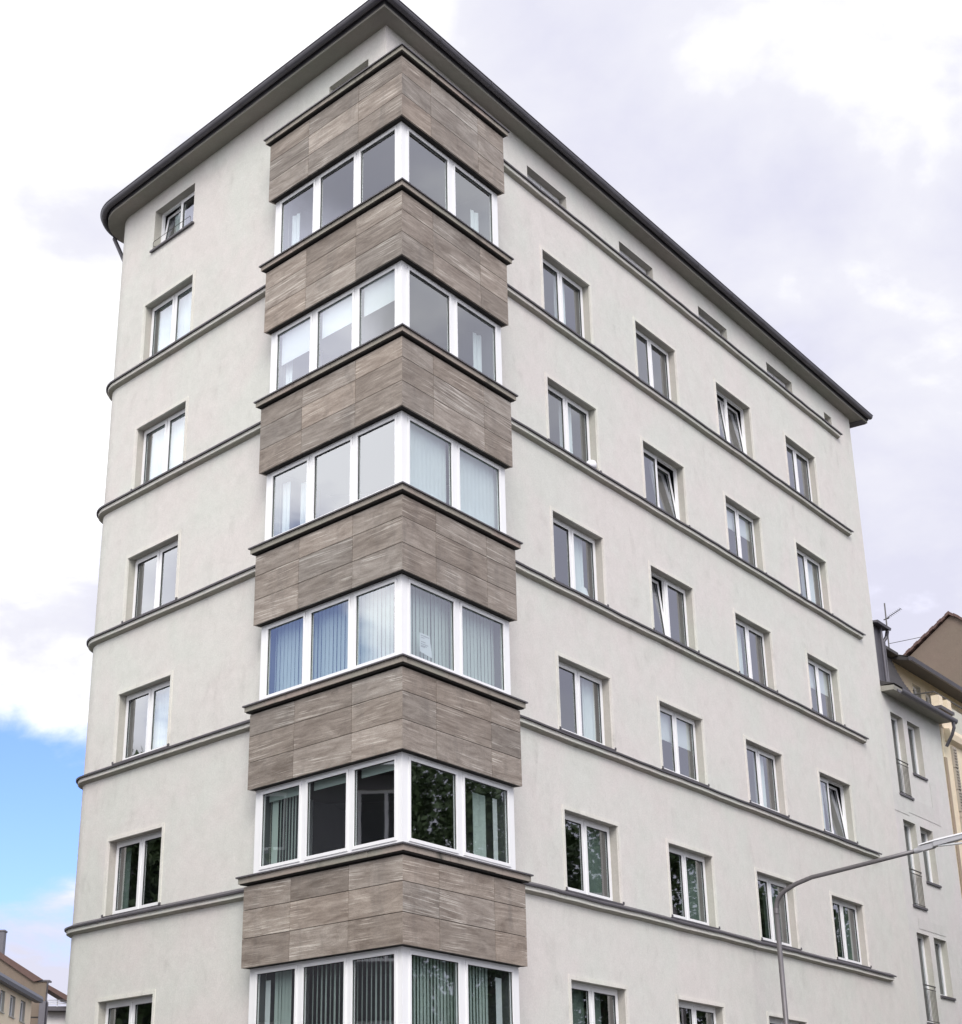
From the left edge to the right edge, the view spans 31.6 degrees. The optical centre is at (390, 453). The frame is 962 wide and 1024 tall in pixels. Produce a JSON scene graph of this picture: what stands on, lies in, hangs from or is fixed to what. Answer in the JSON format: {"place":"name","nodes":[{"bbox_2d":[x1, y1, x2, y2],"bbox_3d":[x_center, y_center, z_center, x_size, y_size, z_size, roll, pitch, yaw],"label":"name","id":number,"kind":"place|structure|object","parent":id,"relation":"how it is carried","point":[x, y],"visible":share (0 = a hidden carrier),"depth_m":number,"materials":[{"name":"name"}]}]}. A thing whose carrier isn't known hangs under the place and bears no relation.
{"place":"outdoors","nodes":[
{"label":"outdoors","id":0,"kind":"place"},
{"bbox_2d":[0,972,42,1023],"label":"building","id":1,"kind":"structure","parent":0,"point":[16,998],"depth_m":94.00,"materials":[{"name":"paint"}]},
{"bbox_2d":[0,990,4,1013],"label":"window","id":2,"kind":"structure","parent":1,"relation":"in","point":[2,995],"depth_m":91.48,"materials":[{"name":"paint"}]},
{"bbox_2d":[8,995,15,1018],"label":"window","id":3,"kind":"structure","parent":1,"relation":"in","point":[12,999],"depth_m":93.99,"materials":[{"name":"glass"}]},
{"bbox_2d":[19,1000,25,1023],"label":"window","id":4,"kind":"structure","parent":1,"relation":"in","point":[22,1006],"depth_m":96.62,"materials":[{"name":"glass"}]},
{"bbox_2d":[0,930,51,1023],"bbox_3d":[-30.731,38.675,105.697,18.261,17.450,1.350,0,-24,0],"label":"brown party wall house","id":5,"kind":"structure","parent":0,"point":[15,971],"depth_m":107.64,"materials":[{"name":"paint"}]},
{"bbox_2d":[47,985,66,1023],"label":"white balcony house","id":6,"kind":"structure","parent":0,"point":[56,1014],"depth_m":117.13,"materials":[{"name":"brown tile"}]},
{"bbox_2d":[0,0,961,1005],"label":"sky","id":7,"kind":"structure","parent":0,"point":[807,154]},
{"bbox_2d":[586,460,596,467],"bbox_3d":[4.415,0.242,37.191,0.250,0.200,0.250,0,-24,0],"label":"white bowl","id":8,"kind":"object","parent":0,"point":[593,463],"visible":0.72,"depth_m":37.10,"materials":[{"name":"ceramic"}]},
{"label":"road","id":9,"kind":"structure","parent":0,"visible":0},
{"bbox_2d":[903,611,961,686],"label":"brown gable house","id":10,"kind":"structure","parent":9,"relation":"on","point":[937,646],"depth_m":69.90,"materials":[{"name":"paint"}]},
{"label":"pavement","id":11,"kind":"structure","parent":0,"visible":0},
{"bbox_2d":[64,0,919,1023],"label":"corner apartment building","id":12,"kind":"structure","parent":11,"relation":"on","point":[418,374],"depth_m":34.64,"materials":[{"name":"paint"}]},
{"bbox_2d":[94,989,155,1023],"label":"window","id":13,"kind":"structure","parent":12,"relation":"in","point":[135,1007],"depth_m":33.03,"materials":[{"name":"glass"}]},
{"bbox_2d":[101,822,164,917],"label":"window","id":14,"kind":"structure","parent":12,"relation":"in","point":[133,859],"depth_m":34.18,"materials":[{"name":"paint"}]},
{"bbox_2d":[111,670,172,764],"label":"window","id":15,"kind":"structure","parent":12,"relation":"in","point":[143,709],"depth_m":35.16,"materials":[{"name":"paint"}]},
{"bbox_2d":[121,530,180,623],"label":"window","id":16,"kind":"structure","parent":12,"relation":"in","point":[151,571],"depth_m":36.73,"materials":[{"name":"paint"}]},
{"bbox_2d":[130,396,188,490],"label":"window","id":17,"kind":"structure","parent":12,"relation":"in","point":[159,441],"depth_m":37.61,"materials":[{"name":"glass"}]},
{"bbox_2d":[139,270,195,362],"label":"window","id":18,"kind":"structure","parent":12,"relation":"in","point":[168,316],"depth_m":38.89,"materials":[{"name":"paint"}]},
{"bbox_2d":[149,183,194,253],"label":"window","id":19,"kind":"structure","parent":12,"relation":"in","point":[175,216],"depth_m":40.02,"materials":[{"name":"paint"}]},
{"bbox_2d":[329,59,367,93],"bbox_3d":[-0.768,-7.607,35.097,0.240,0.560,1.280,19,-30,-36],"label":"vent","id":20,"kind":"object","parent":12,"relation":"in","point":[364,65],"depth_m":35.24,"materials":[{"name":"paint"}]},
{"bbox_2d":[248,946,519,1023],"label":"bay window","id":21,"kind":"structure","parent":12,"relation":"in","point":[488,994],"depth_m":28.31,"materials":[{"name":"clear glass"}]},
{"bbox_2d":[253,752,515,873],"bbox_3d":[-0.109,7.030,30.091,4.623,2.547,5.798,0,-24,0],"label":"bay window","id":22,"kind":"structure","parent":12,"relation":"in","point":[478,825],"depth_m":29.96,"materials":[{"name":"clear glass"}]},
{"bbox_2d":[259,574,510,700],"bbox_3d":[-0.103,4.192,31.340,4.623,2.547,5.798,0,-24,0],"label":"bay window","id":23,"kind":"structure","parent":12,"relation":"in","point":[479,652],"depth_m":30.36,"materials":[{"name":"clear glass"}]},
{"bbox_2d":[265,410,505,540],"bbox_3d":[-0.097,1.355,32.588,4.623,2.547,5.798,0,-24,0],"label":"bay window","id":24,"kind":"structure","parent":12,"relation":"in","point":[476,487],"depth_m":31.77,"materials":[{"name":"white glass"}]},
{"bbox_2d":[270,260,501,392],"bbox_3d":[-0.092,-1.482,33.837,4.623,2.547,5.798,0,-24,0],"label":"bay window","id":25,"kind":"structure","parent":12,"relation":"in","point":[296,345],"depth_m":33.13,"materials":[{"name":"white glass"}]},
{"bbox_2d":[274,121,498,256],"bbox_3d":[-0.086,-4.320,35.086,4.623,2.547,5.798,0,-24,0],"label":"bay window","id":26,"kind":"structure","parent":12,"relation":"in","point":[480,212],"depth_m":34.64,"materials":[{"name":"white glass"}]},
{"bbox_2d":[420,633,431,657],"bbox_3d":[0.621,3.305,29.213,0.007,0.380,0.360,-17,-29,34],"label":"paper notice","id":27,"kind":"object","parent":12,"relation":"attached to","point":[425,646],"visible":1,"depth_m":29.21,"materials":[{"name":"white paper"}]},
{"bbox_2d":[527,166,566,209],"bbox_3d":[3.476,-5.989,38.685,0.260,0.435,1.670,-17,-29,34],"label":"window","id":28,"kind":"structure","parent":12,"relation":"in","point":[533,176],"depth_m":38.88,"materials":[{"name":"paint"}]},
{"bbox_2d":[540,245,594,344],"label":"window","id":29,"kind":"structure","parent":12,"relation":"in","point":[566,295],"depth_m":38.91,"materials":[{"name":"paint"}]},
{"bbox_2d":[545,372,601,471],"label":"window","id":30,"kind":"structure","parent":12,"relation":"in","point":[572,420],"depth_m":37.63,"materials":[{"name":"paint"}]},
{"bbox_2d":[550,505,608,606],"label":"window","id":31,"kind":"structure","parent":12,"relation":"in","point":[578,550],"depth_m":36.38,"materials":[{"name":"paint"}]},
{"bbox_2d":[580,587,588,595],"bbox_3d":[4.104,3.015,36.072,0.330,0.360,0.330,0,-24,0],"label":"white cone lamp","id":32,"kind":"object","parent":12,"relation":"on","point":[583,590],"visible":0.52,"depth_m":36.01,"materials":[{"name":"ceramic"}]},
{"bbox_2d":[556,651,616,750],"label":"window","id":33,"kind":"structure","parent":12,"relation":"in","point":[584,691],"depth_m":35.09,"materials":[{"name":"paint"}]},
{"bbox_2d":[562,804,624,904],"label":"window","id":34,"kind":"structure","parent":12,"relation":"in","point":[591,842],"depth_m":33.82,"materials":[{"name":"paint"}]},
{"bbox_2d":[568,974,629,1023],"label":"window","id":35,"kind":"structure","parent":12,"relation":"in","point":[591,1001],"depth_m":32.48,"materials":[{"name":"paint"}]},
{"bbox_2d":[619,241,652,278],"bbox_3d":[5.947,-4.666,41.678,0.260,0.435,1.670,-17,-29,34],"label":"window","id":36,"kind":"structure","parent":12,"relation":"in","point":[623,250],"depth_m":41.90,"materials":[{"name":"paint"}]},
{"bbox_2d":[633,316,680,406],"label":"window","id":37,"kind":"structure","parent":12,"relation":"in","point":[656,359],"depth_m":42.00,"materials":[{"name":"paint"}]},
{"bbox_2d":[640,436,689,525],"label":"window","id":38,"kind":"structure","parent":12,"relation":"in","point":[664,477],"depth_m":40.73,"materials":[{"name":"paint"}]},
{"bbox_2d":[648,561,699,652],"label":"window","id":39,"kind":"structure","parent":12,"relation":"in","point":[673,606],"depth_m":39.42,"materials":[{"name":"paint"}]},
{"bbox_2d":[657,696,709,786],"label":"window","id":40,"kind":"structure","parent":12,"relation":"in","point":[683,753],"depth_m":38.05,"materials":[{"name":"glass"}]},
{"bbox_2d":[666,838,719,928],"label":"window","id":41,"kind":"structure","parent":12,"relation":"in","point":[691,870],"depth_m":36.81,"materials":[{"name":"paint"}]},
{"bbox_2d":[676,995,726,1023],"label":"window","id":42,"kind":"structure","parent":12,"relation":"in","point":[690,1010],"depth_m":35.76,"materials":[{"name":"paint"}]},
{"bbox_2d":[698,306,726,338],"bbox_3d":[8.393,-3.357,44.642,0.260,0.435,1.630,-17,-29,34],"label":"window","id":43,"kind":"structure","parent":12,"relation":"in","point":[703,315],"depth_m":44.90,"materials":[{"name":"paint"}]},
{"bbox_2d":[714,378,755,460],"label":"window","id":44,"kind":"structure","parent":12,"relation":"in","point":[734,415],"depth_m":44.95,"materials":[{"name":"paint"}]},
{"bbox_2d":[723,491,766,572],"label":"window","id":45,"kind":"structure","parent":12,"relation":"in","point":[744,531],"depth_m":43.62,"materials":[{"name":"paint"}]},
{"bbox_2d":[733,608,777,691],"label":"window","id":46,"kind":"structure","parent":12,"relation":"in","point":[754,641],"depth_m":42.39,"materials":[{"name":"paint"}]},
{"bbox_2d":[743,735,789,817],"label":"window","id":47,"kind":"structure","parent":12,"relation":"in","point":[765,768],"depth_m":41.12,"materials":[{"name":"paint"}]},
{"bbox_2d":[754,867,801,950],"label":"window","id":48,"kind":"structure","parent":12,"relation":"in","point":[768,884],"depth_m":39.77,"materials":[{"name":"paint"}]},
{"bbox_2d":[766,362,791,391],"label":"window","id":49,"kind":"structure","parent":12,"relation":"in","point":[774,373],"depth_m":47.84,"materials":[{"name":"paint"}]},
{"bbox_2d":[767,1012,807,1023],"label":"window","id":50,"kind":"structure","parent":12,"relation":"in","point":[772,1018],"depth_m":38.20,"materials":[{"name":"paint"}]},
{"bbox_2d":[783,431,821,508],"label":"window","id":51,"kind":"structure","parent":12,"relation":"in","point":[802,473],"depth_m":47.99,"materials":[{"name":"paint"}]},
{"bbox_2d":[794,538,833,614],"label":"window","id":52,"kind":"structure","parent":12,"relation":"in","point":[812,569],"depth_m":46.57,"materials":[{"name":"paint"}]},
{"bbox_2d":[805,649,845,725],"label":"window","id":53,"kind":"structure","parent":12,"relation":"in","point":[823,676],"depth_m":45.37,"materials":[{"name":"glass"}]},
{"bbox_2d":[824,412,831,424],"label":"window","id":54,"kind":"structure","parent":12,"relation":"in","point":[826,417],"depth_m":50.12,"materials":[{"name":"paint"}]},
{"bbox_2d":[817,768,857,843],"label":"window","id":55,"kind":"structure","parent":12,"relation":"in","point":[836,797],"depth_m":44.18,"materials":[{"name":"paint"}]},
{"bbox_2d":[829,891,871,968],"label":"window","id":56,"kind":"structure","parent":12,"relation":"in","point":[848,914],"depth_m":42.79,"materials":[{"name":"paint"}]},
{"bbox_2d":[773,832,961,1023],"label":"street lamp","id":57,"kind":"object","parent":11,"relation":"on","point":[949,840],"visible":1,"depth_m":36.03,"materials":[{"name":"metal"}]},
{"bbox_2d":[873,603,961,1023],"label":"grey townhouse","id":58,"kind":"structure","parent":11,"relation":"on","point":[931,881],"depth_m":48.07,"materials":[{"name":"paint"}]},
{"bbox_2d":[890,712,914,800],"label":"window","id":59,"kind":"structure","parent":58,"relation":"in","point":[896,721],"depth_m":48.44,"materials":[{"name":"paint"}]},
{"bbox_2d":[903,819,927,910],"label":"window","id":60,"kind":"structure","parent":58,"relation":"in","point":[915,872],"depth_m":47.18,"materials":[{"name":"paint"}]},
{"bbox_2d":[907,721,927,780],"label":"window","id":61,"kind":"structure","parent":58,"relation":"in","point":[913,730],"depth_m":49.55,"materials":[{"name":"paint"}]},
{"bbox_2d":[917,932,939,1023],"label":"window","id":62,"kind":"structure","parent":58,"relation":"in","point":[923,940],"depth_m":45.99,"materials":[{"name":"paint"}]},
{"bbox_2d":[920,826,941,887],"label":"window","id":63,"kind":"structure","parent":58,"relation":"in","point":[931,872],"depth_m":48.27,"materials":[{"name":"paint"}]},
{"bbox_2d":[934,938,955,1000],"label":"window","id":64,"kind":"structure","parent":58,"relation":"in","point":[942,960],"depth_m":47.09,"materials":[{"name":"paint"}]},
{"bbox_2d":[891,654,961,895],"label":"cream house","id":65,"kind":"structure","parent":11,"relation":"on","point":[925,682],"depth_m":52.24,"materials":[{"name":"paint"}]},
{"bbox_2d":[912,683,921,698],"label":"window","id":66,"kind":"structure","parent":65,"relation":"in","point":[916,689],"depth_m":54.68,"materials":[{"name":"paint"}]},
{"bbox_2d":[925,691,931,703],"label":"window","id":67,"kind":"structure","parent":65,"relation":"in","point":[928,696],"depth_m":55.51,"materials":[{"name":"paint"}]}
]}

